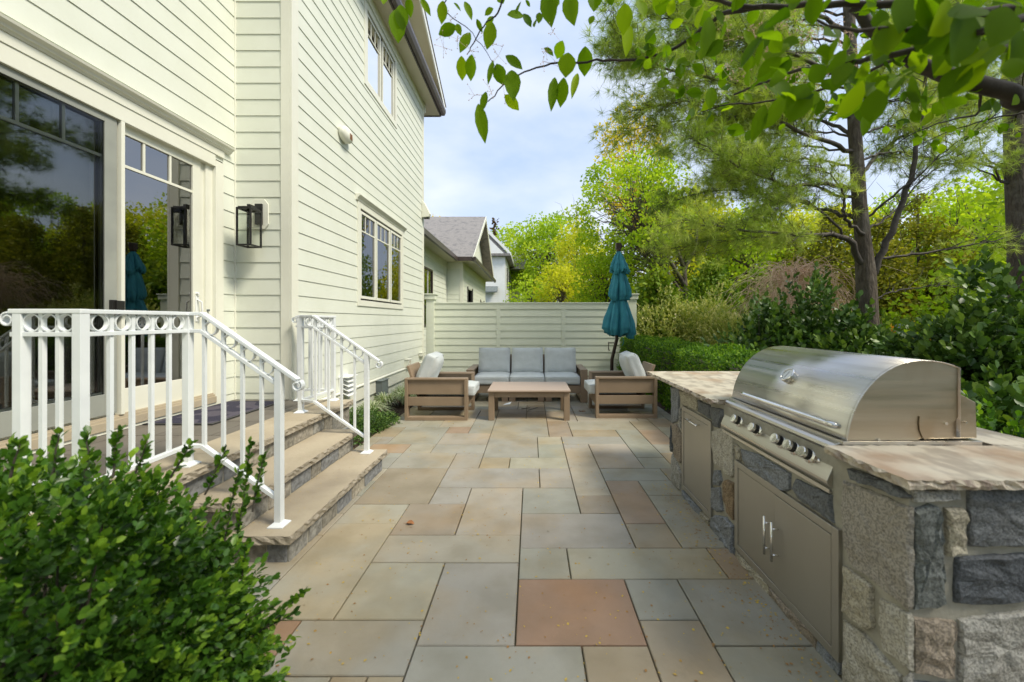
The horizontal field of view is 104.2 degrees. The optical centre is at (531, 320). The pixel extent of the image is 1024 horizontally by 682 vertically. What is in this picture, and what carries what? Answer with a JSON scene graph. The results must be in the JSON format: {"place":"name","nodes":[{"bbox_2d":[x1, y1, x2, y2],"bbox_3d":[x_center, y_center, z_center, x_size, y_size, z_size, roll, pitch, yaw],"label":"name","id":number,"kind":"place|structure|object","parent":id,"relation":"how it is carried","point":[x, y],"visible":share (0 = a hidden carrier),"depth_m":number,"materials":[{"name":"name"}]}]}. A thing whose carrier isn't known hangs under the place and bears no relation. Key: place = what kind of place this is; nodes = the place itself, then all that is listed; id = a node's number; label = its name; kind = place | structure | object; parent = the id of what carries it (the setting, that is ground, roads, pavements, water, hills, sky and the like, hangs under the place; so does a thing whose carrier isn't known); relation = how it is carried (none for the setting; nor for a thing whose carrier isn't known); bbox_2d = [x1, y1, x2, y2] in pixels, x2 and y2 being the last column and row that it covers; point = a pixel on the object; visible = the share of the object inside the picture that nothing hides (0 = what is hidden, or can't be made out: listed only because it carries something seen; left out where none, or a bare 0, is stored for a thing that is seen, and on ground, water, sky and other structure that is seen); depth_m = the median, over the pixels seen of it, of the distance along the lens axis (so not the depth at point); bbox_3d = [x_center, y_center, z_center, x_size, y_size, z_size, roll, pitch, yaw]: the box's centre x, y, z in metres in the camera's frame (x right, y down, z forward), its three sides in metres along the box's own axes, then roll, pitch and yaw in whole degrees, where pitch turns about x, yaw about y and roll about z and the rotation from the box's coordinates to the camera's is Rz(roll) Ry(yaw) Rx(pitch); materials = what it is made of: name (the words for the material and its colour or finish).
{"place":"outdoors","nodes":[
{"label":"outdoors","id":0,"kind":"place"},
{"bbox_2d":[7,377,841,681],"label":"patio","id":1,"kind":"structure","parent":0,"point":[611,517],"depth_m":2.35,"materials":[{"name":"beige stone"}]},
{"bbox_2d":[0,424,310,681],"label":"boxwood bush","id":2,"kind":"object","parent":1,"relation":"on","point":[172,565],"visible":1,"depth_m":1.26,"materials":[{"name":"green plant"}]},
{"bbox_2d":[0,399,386,622],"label":"porch","id":3,"kind":"object","parent":1,"relation":"on","point":[318,444],"visible":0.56,"depth_m":3.02,"materials":[{"name":"stone"}]},
{"bbox_2d":[0,309,304,528],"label":"railing","id":4,"kind":"object","parent":3,"relation":"on","point":[23,332],"visible":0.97,"depth_m":2.16,"materials":[{"name":"white metal"}]},
{"bbox_2d":[142,401,273,424],"bbox_3d":[-3.120,0.916,4.020,0.620,0.012,1.020,0,0,0],"label":"doormat","id":5,"kind":"object","parent":3,"relation":"on","point":[214,412],"visible":0.74,"depth_m":3.94,"materials":[{"name":"black rubber"}]},
{"bbox_2d":[291,315,382,453],"bbox_3d":[-2.168,0.622,4.171,1.421,1.354,0.596,0,0,42],"label":"railing","id":6,"kind":"object","parent":3,"relation":"on","point":[318,323],"visible":0.99,"depth_m":3.93,"materials":[{"name":"white metal"}]},
{"bbox_2d":[405,351,478,420],"bbox_3d":[-1.373,1.000,6.327,1.042,0.980,0.800,0,0,0],"label":"armchair","id":7,"kind":"object","parent":1,"relation":"on","point":[429,384],"visible":1,"depth_m":5.96,"materials":[{"name":"brown wood"},{"name":"light grey fabric"}]},
{"bbox_2d":[466,348,587,402],"bbox_3d":[-0.075,1.014,7.687,2.206,0.953,0.924,0,0,0],"label":"sofa","id":8,"kind":"object","parent":1,"relation":"on","point":[526,365],"visible":0.86,"depth_m":7.78,"materials":[{"name":"grey fabric"}]},
{"bbox_2d":[488,382,570,420],"bbox_3d":[-0.030,1.262,6.305,1.230,0.457,0.830,0,0,0],"label":"coffee table","id":9,"kind":"object","parent":1,"relation":"on","point":[561,390],"visible":1,"depth_m":5.93,"materials":[{"name":"brown wood"}]},
{"bbox_2d":[509,397,586,681],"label":"patio bed","id":10,"kind":"object","parent":1,"relation":"attached to","point":[519,556],"depth_m":2.48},
{"bbox_2d":[353,394,415,448],"bbox_3d":[-2.405,1.483,7.350,0.889,0.071,6.600,0,0,0],"label":"mulch bed","id":11,"kind":"object","parent":10,"relation":"on","point":[400,407],"visible":0.05,"depth_m":6.54,"materials":[{"name":"brown soil"}]},
{"bbox_2d":[349,407,372,445],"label":"shrub","id":12,"kind":"object","parent":11,"relation":"on","point":[359,417],"visible":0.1,"depth_m":4.93,"materials":[{"name":"green plant"}]},
{"bbox_2d":[349,405,390,436],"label":"shrub","id":13,"kind":"object","parent":11,"relation":"on","point":[377,418],"visible":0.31,"depth_m":5.39,"materials":[{"name":"green plant"}]},
{"bbox_2d":[351,400,397,416],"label":"grass clump","id":14,"kind":"object","parent":11,"relation":"on","point":[375,404],"visible":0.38,"depth_m":6.07,"materials":[{"name":"green plant"}]},
{"bbox_2d":[358,410,401,430],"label":"shrub","id":15,"kind":"object","parent":11,"relation":"on","point":[391,415],"visible":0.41,"depth_m":5.72,"materials":[{"name":"green plant"}]},
{"bbox_2d":[370,392,404,407],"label":"grass clump","id":16,"kind":"object","parent":11,"relation":"on","point":[386,399],"visible":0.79,"depth_m":6.69,"materials":[{"name":"green plant"}]},
{"bbox_2d":[389,386,415,394],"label":"grass clump","id":17,"kind":"object","parent":11,"relation":"on","point":[398,390],"visible":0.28,"depth_m":7.51,"materials":[{"name":"green plant"}]},
{"bbox_2d":[391,389,416,404],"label":"grass clump","id":18,"kind":"object","parent":11,"relation":"on","point":[403,396],"visible":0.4,"depth_m":6.93,"materials":[{"name":"green plant"}]},
{"bbox_2d":[424,294,638,375],"bbox_3d":[0.005,0.405,10.635,5.690,2.230,0.330,0,0,0],"label":"privacy fence","id":19,"kind":"object","parent":10,"relation":"on","point":[459,335],"visible":0.55,"depth_m":10.61,"materials":[{"name":"paint"}]},
{"bbox_2d":[276,397,837,681],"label":"fallen petals","id":20,"kind":"object","parent":1,"relation":"on","point":[680,660],"visible":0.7,"depth_m":2.11,"materials":[{"name":"plant"}]},
{"bbox_2d":[602,243,635,370],"bbox_3d":[1.904,-0.130,9.070,0.905,3.240,0.900,0,0,0],"label":"patio umbrella","id":21,"kind":"object","parent":1,"relation":"on","point":[618,320],"visible":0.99,"depth_m":8.84,"materials":[{"name":"teal fabric"}]},
{"bbox_2d":[584,351,656,417],"bbox_3d":[1.411,1.000,6.460,1.042,0.980,0.800,0,0,0],"label":"armchair","id":22,"kind":"object","parent":1,"relation":"on","point":[631,384],"visible":1,"depth_m":6.09,"materials":[{"name":"brown wood"}]},
{"bbox_2d":[646,371,1023,681],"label":"kitchen island","id":23,"kind":"structure","parent":1,"relation":"on","point":[892,563],"depth_m":1.53,"materials":[{"name":"stone"}]},
{"bbox_2d":[721,346,981,492],"bbox_3d":[1.594,0.459,2.204,0.690,0.577,0.987,0,0,0],"label":"grill","id":24,"kind":"object","parent":23,"relation":"on","point":[820,397],"visible":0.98,"depth_m":1.81,"materials":[{"name":"metal"}]},
{"bbox_2d":[424,217,495,356],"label":"house wing","id":25,"kind":"structure","parent":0,"point":[458,266],"depth_m":17.67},
{"bbox_2d":[424,266,432,326],"bbox_3d":[-3.602,-0.810,13.850,0.085,2.020,1.220,0,0,0],"label":"window","id":26,"kind":"structure","parent":25,"relation":"in","point":[428,273],"depth_m":13.95,"materials":[{"name":"clear glass"}]},
{"bbox_2d":[467,286,472,301],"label":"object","id":27,"kind":"structure","parent":25,"relation":"in","point":[471,299],"depth_m":19.56,"materials":[{"name":"grey"}]},
{"bbox_2d":[424,0,1002,301],"label":"sky","id":28,"kind":"structure","parent":0,"point":[533,158],"materials":[{"name":"blue"}]},
{"label":"ground","id":29,"kind":"structure","parent":0,"visible":0},
{"bbox_2d":[0,0,445,458],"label":"house","id":30,"kind":"structure","parent":29,"relation":"on","point":[147,147],"depth_m":4.36,"materials":[{"name":"beige wood"}]},
{"bbox_2d":[0,13,234,458],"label":"sliding door","id":31,"kind":"structure","parent":30,"relation":"in","point":[32,62],"depth_m":3.35,"materials":[{"name":"glass"}]},
{"bbox_2d":[236,199,268,247],"bbox_3d":[-3.155,-1.117,4.497,0.216,0.585,0.275,0,0,0],"label":"wall lantern","id":32,"kind":"object","parent":30,"relation":"attached to","point":[257,210],"depth_m":4.54,"materials":[{"name":"black metal"}]},
{"bbox_2d":[338,126,352,143],"bbox_3d":[-2.741,-2.750,5.900,0.094,0.229,0.318,0,0,0],"label":"alarm siren","id":33,"kind":"object","parent":30,"relation":"attached to","point":[345,134],"visible":1,"depth_m":5.83,"materials":[{"name":"white plastic"}]},
{"bbox_2d":[338,374,357,397],"bbox_3d":[-2.715,0.975,5.920,0.150,0.310,0.310,0,0,0],"label":"dryer vent","id":34,"kind":"object","parent":30,"relation":"attached to","point":[348,383],"visible":0.77,"depth_m":5.88,"materials":[{"name":"white plastic"}]},
{"bbox_2d":[364,0,396,128],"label":"window","id":35,"kind":"structure","parent":30,"relation":"in","point":[380,63],"depth_m":7.36,"materials":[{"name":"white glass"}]},
{"bbox_2d":[355,193,406,308],"bbox_3d":[-3.057,-1.085,7.532,0.685,2.110,2.685,0,0,0],"label":"window","id":36,"kind":"structure","parent":30,"relation":"in","point":[364,205],"depth_m":7.93,"materials":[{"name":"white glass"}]},
{"bbox_2d":[375,378,388,395],"bbox_3d":[-2.713,1.298,7.305,0.137,0.445,0.410,0,0,0],"label":"utility box","id":37,"kind":"object","parent":30,"relation":"attached to","point":[381,385],"visible":0.77,"depth_m":7.13,"materials":[{"name":"grey metal"}]},
{"bbox_2d":[405,358,411,366],"bbox_3d":[-2.737,0.945,8.890,0.105,0.180,0.210,0,0,0],"label":"outlet box","id":38,"kind":"object","parent":30,"relation":"attached to","point":[407,361],"visible":0.84,"depth_m":8.80,"materials":[{"name":"white plastic"}]},
{"bbox_2d":[422,201,430,218],"bbox_3d":[-2.686,-2.840,10.220,0.208,0.450,0.140,0,0,0],"label":"floodlight","id":39,"kind":"object","parent":30,"relation":"attached to","point":[426,213],"visible":1,"depth_m":10.15,"materials":[{"name":"white metal"}]},
{"bbox_2d":[489,218,502,243],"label":"conifer tree","id":40,"kind":"object","parent":29,"relation":"on","point":[494,226],"visible":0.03,"depth_m":63.81,"materials":[{"name":"green plant"}]},
{"bbox_2d":[485,230,524,301],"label":"distant house","id":41,"kind":"structure","parent":29,"relation":"on","point":[503,266],"depth_m":41.99,"materials":[{"name":"white paint"}]},
{"bbox_2d":[490,221,551,278],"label":"deciduous tree","id":42,"kind":"object","parent":29,"relation":"on","point":[507,237],"visible":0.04,"depth_m":79.32,"materials":[{"name":"green plant"}]},
{"bbox_2d":[503,272,560,301],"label":"deciduous tree","id":43,"kind":"object","parent":29,"relation":"on","point":[525,296],"visible":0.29,"depth_m":26.72,"materials":[{"name":"green plant"}]},
{"bbox_2d":[503,210,597,301],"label":"deciduous tree","id":44,"kind":"object","parent":29,"relation":"on","point":[541,233],"visible":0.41,"depth_m":49.71,"materials":[{"name":"green plant"}]},
{"bbox_2d":[532,261,589,301],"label":"deciduous tree","id":45,"kind":"object","parent":29,"relation":"on","point":[563,283],"visible":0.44,"depth_m":23.77,"materials":[{"name":"yellow plant"}]},
{"bbox_2d":[555,194,601,269],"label":"bare tree","id":46,"kind":"object","parent":29,"relation":"on","point":[575,222],"visible":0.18,"depth_m":41.95,"materials":[{"name":"plant"}]},
{"bbox_2d":[550,214,610,301],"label":"deciduous tree","id":47,"kind":"object","parent":29,"relation":"on","point":[571,248],"visible":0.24,"depth_m":39.30,"materials":[{"name":"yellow plant"}]},
{"bbox_2d":[569,243,644,301],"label":"deciduous tree","id":48,"kind":"object","parent":29,"relation":"on","point":[598,288],"visible":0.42,"depth_m":18.34,"materials":[{"name":"green plant"}]},
{"bbox_2d":[562,143,698,302],"bbox_3d":[4.243,-2.965,16.854,5.376,9.084,5.041,0,0,38],"label":"maple tree","id":49,"kind":"object","parent":29,"relation":"on","point":[635,238],"visible":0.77,"depth_m":16.63,"materials":[{"name":"green plant"}]},
{"bbox_2d":[593,91,672,289],"bbox_3d":[6.801,-6.766,27.200,5.439,16.626,5.712,0,0,0],"label":"amber tree","id":50,"kind":"object","parent":29,"relation":"on","point":[616,157],"visible":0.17,"depth_m":27.00,"materials":[{"name":"green plant"}]},
{"bbox_2d":[657,401,670,414],"bbox_3d":[5.200,1.505,6.500,6.000,0.030,14.000,0,0,0],"label":"planting bed","id":51,"kind":"object","parent":29,"relation":"on","point":[659,404],"depth_m":6.90,"materials":[{"name":"brown soil"}]},
{"bbox_2d":[614,264,705,363],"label":"cypress tree","id":52,"kind":"object","parent":51,"relation":"on","point":[647,291],"visible":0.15,"depth_m":11.21,"materials":[{"name":"green plant"}]},
{"bbox_2d":[636,282,698,341],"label":"variegated shrub","id":53,"kind":"object","parent":51,"relation":"on","point":[664,332],"visible":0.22,"depth_m":10.48,"materials":[{"name":"green plant"}]},
{"bbox_2d":[615,334,759,410],"bbox_3d":[2.688,0.932,7.388,1.047,1.257,6.317,0,0,0],"label":"clipped hedge","id":54,"kind":"object","parent":51,"relation":"on","point":[670,354],"visible":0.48,"depth_m":6.52,"materials":[{"name":"green plant"}]},
{"bbox_2d":[666,281,737,344],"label":"variegated shrub","id":55,"kind":"object","parent":51,"relation":"on","point":[701,313],"visible":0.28,"depth_m":10.29,"materials":[{"name":"green plant"}]},
{"bbox_2d":[381,0,1023,161],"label":"overhanging tree","id":56,"kind":"object","parent":51,"relation":"on","point":[945,35],"visible":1,"depth_m":1.33,"materials":[{"name":"green plant"}]},
{"bbox_2d":[680,280,732,338],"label":"border shrub","id":57,"kind":"object","parent":51,"relation":"on","point":[692,297],"visible":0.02,"depth_m":12.74,"materials":[{"name":"green plant"}]},
{"bbox_2d":[697,297,748,345],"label":"variegated shrub","id":58,"kind":"object","parent":51,"relation":"on","point":[730,319],"visible":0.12,"depth_m":9.46,"materials":[{"name":"green plant"}]},
{"bbox_2d":[700,288,812,352],"bbox_3d":[3.620,0.662,6.294,1.984,2.349,1.897,0,0,0],"label":"laurel shrub","id":59,"kind":"object","parent":51,"relation":"on","point":[747,336],"visible":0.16,"depth_m":6.09,"materials":[{"name":"green plant"}]},
{"bbox_2d":[748,272,848,351],"bbox_3d":[4.226,0.519,6.601,1.798,2.713,1.979,0,0,0],"label":"laurel shrub","id":60,"kind":"object","parent":51,"relation":"on","point":[787,310],"visible":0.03,"depth_m":6.49,"materials":[{"name":"green plant"}]},
{"bbox_2d":[579,0,1023,334],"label":"pine tree","id":61,"kind":"object","parent":51,"relation":"on","point":[747,165],"visible":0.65,"depth_m":6.17,"materials":[{"name":"green plant"}]},
{"bbox_2d":[706,254,910,332],"bbox_3d":[6.387,-0.026,9.444,4.275,3.100,3.460,0,0,0],"label":"weeping tree","id":62,"kind":"object","parent":51,"relation":"on","point":[801,276],"visible":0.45,"depth_m":9.34,"materials":[{"name":"brown plant"}]},
{"bbox_2d":[768,261,885,352],"bbox_3d":[4.450,0.507,6.113,1.991,2.790,1.900,0,0,0],"label":"laurel shrub","id":63,"kind":"object","parent":51,"relation":"on","point":[824,314],"visible":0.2,"depth_m":5.85,"materials":[{"name":"green plant"}]},
{"bbox_2d":[793,290,890,353],"bbox_3d":[4.558,0.726,5.694,1.733,2.338,1.610,0,0,31],"label":"laurel shrub","id":64,"kind":"object","parent":51,"relation":"on","point":[858,342],"visible":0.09,"depth_m":5.61,"materials":[{"name":"green plant"}]},
{"bbox_2d":[862,289,1017,393],"bbox_3d":[4.847,0.771,4.611,2.308,2.333,2.093,0,0,0],"label":"laurel shrub","id":65,"kind":"object","parent":51,"relation":"on","point":[890,342],"visible":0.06,"depth_m":4.63,"materials":[{"name":"green plant"}]},
{"bbox_2d":[872,245,1023,398],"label":"laurel shrub","id":66,"kind":"object","parent":51,"relation":"on","point":[1000,287],"visible":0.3,"depth_m":4.06,"materials":[{"name":"green plant"}]},
{"bbox_2d":[961,360,1023,433],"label":"laurel shrub","id":67,"kind":"object","parent":51,"relation":"on","point":[1008,403],"visible":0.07,"depth_m":3.26,"materials":[{"name":"green plant"}]},
{"bbox_2d":[961,390,1023,437],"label":"bright shrub","id":68,"kind":"object","parent":51,"relation":"on","point":[1017,430],"visible":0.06,"depth_m":2.70,"materials":[{"name":"green plant"}]},
{"bbox_2d":[629,183,741,303],"bbox_3d":[9.454,-3.230,24.105,6.643,9.547,6.438,0,0,-30],"label":"background tree","id":69,"kind":"object","parent":29,"relation":"on","point":[693,265],"visible":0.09,"depth_m":22.87,"materials":[{"name":"green plant"}]},
{"bbox_2d":[682,257,759,340],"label":"cypress tree","id":70,"kind":"object","parent":29,"relation":"on","point":[712,274],"visible":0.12,"depth_m":13.76,"materials":[{"name":"green plant"}]},
{"bbox_2d":[672,205,779,280],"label":"deciduous tree","id":71,"kind":"object","parent":29,"relation":"on","point":[737,208],"visible":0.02,"depth_m":28.09,"materials":[{"name":"green plant"}]},
{"bbox_2d":[679,205,819,295],"bbox_3d":[12.287,-2.416,23.087,7.141,7.960,7.373,0,0,40],"label":"background tree","id":72,"kind":"object","parent":29,"relation":"on","point":[744,264],"visible":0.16,"depth_m":21.22,"materials":[{"name":"green plant"}]},
{"bbox_2d":[518,217,987,299],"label":"wood","id":73,"kind":"object","parent":29,"relation":"on","point":[633,281],"depth_m":57.56,"materials":[{"name":"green plant"}]},
{"bbox_2d":[732,266,792,310],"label":"cypress tree","id":74,"kind":"object","parent":29,"relation":"on","point":[743,285],"visible":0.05,"depth_m":15.30,"materials":[{"name":"green plant"}]},
{"bbox_2d":[733,189,843,276],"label":"deciduous tree","id":75,"kind":"object","parent":29,"relation":"on","point":[794,211],"visible":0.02,"depth_m":33.01,"materials":[{"name":"green plant"}]},
{"bbox_2d":[765,223,834,315],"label":"cypress tree","id":76,"kind":"object","parent":29,"relation":"on","point":[807,254],"visible":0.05,"depth_m":19.72,"materials":[{"name":"green plant"}]},
{"bbox_2d":[790,204,881,315],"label":"tree","id":77,"kind":"object","parent":29,"relation":"on","point":[831,248],"visible":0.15,"depth_m":18.65,"materials":[{"name":"green plant"}]},
{"bbox_2d":[775,200,907,308],"bbox_3d":[19.702,-3.338,27.070,8.713,9.839,8.428,0,0,0],"label":"background tree","id":78,"kind":"object","parent":29,"relation":"on","point":[876,214],"visible":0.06,"depth_m":25.41,"materials":[{"name":"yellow plant"}]},
{"bbox_2d":[840,214,944,322],"bbox_3d":[15.812,-1.208,17.994,5.158,7.130,4.916,0,0,22],"label":"bush","id":79,"kind":"object","parent":29,"relation":"on","point":[885,276],"visible":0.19,"depth_m":17.23,"materials":[{"name":"green plant"}]},
{"bbox_2d":[879,303,922,334],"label":"border shrub","id":80,"kind":"object","parent":29,"relation":"on","point":[884,318],"visible":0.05,"depth_m":12.58,"materials":[{"name":"green plant"}]},
{"bbox_2d":[835,190,975,294],"bbox_3d":[24.286,-3.399,26.160,8.522,9.972,8.891,0,0,0],"label":"background tree","id":81,"kind":"object","parent":29,"relation":"on","point":[886,208],"visible":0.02,"depth_m":25.05,"materials":[{"name":"green plant"}]},
{"bbox_2d":[880,193,953,313],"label":"tree","id":82,"kind":"object","parent":29,"relation":"on","point":[917,228],"visible":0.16,"depth_m":18.68,"materials":[{"name":"green plant"}]},
{"bbox_2d":[880,165,1006,334],"bbox_3d":[12.234,-1.072,9.507,6.588,7.230,6.944,0,0,28],"label":"shrub","id":83,"kind":"object","parent":29,"relation":"on","point":[997,256],"visible":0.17,"depth_m":10.40,"materials":[{"name":"green plant"}]},
{"bbox_2d":[912,223,981,320],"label":"cypress tree","id":84,"kind":"object","parent":29,"relation":"on","point":[951,234],"visible":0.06,"depth_m":16.95,"materials":[{"name":"green plant"}]},
{"bbox_2d":[891,188,1004,278],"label":"background tree","id":85,"kind":"object","parent":29,"relation":"on","point":[949,204],"visible":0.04,"depth_m":23.18,"materials":[{"name":"green plant"}]},
{"bbox_2d":[895,173,1004,295],"bbox_3d":[21.468,-2.760,19.002,6.732,8.664,6.842,0,0,0],"label":"deciduous tree","id":86,"kind":"object","parent":29,"relation":"on","point":[965,198],"visible":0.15,"depth_m":19.02,"materials":[{"name":"green plant"}]},
{"bbox_2d":[934,235,1005,330],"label":"cypress tree","id":87,"kind":"object","parent":29,"relation":"on","point":[990,251],"visible":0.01,"depth_m":15.28,"materials":[{"name":"green plant"}]},
{"bbox_2d":[947,166,1003,211],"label":"background tree","id":88,"kind":"object","parent":29,"relation":"on","point":[975,179],"visible":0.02,"depth_m":26.90,"materials":[{"name":"green plant"}]},
{"bbox_2d":[963,162,1005,263],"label":"cypress tree","id":89,"kind":"object","parent":29,"relation":"on","point":[999,192],"visible":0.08,"depth_m":13.54,"materials":[{"name":"green plant"}]},
{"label":"ground cover","id":90,"kind":"object","parent":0,"visible":0},
{"bbox_2d":[942,2,1023,317],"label":"pine tree","id":91,"kind":"object","parent":90,"relation":"on","point":[1013,183],"visible":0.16,"depth_m":7.92,"materials":[{"name":"green plant"}]}
]}

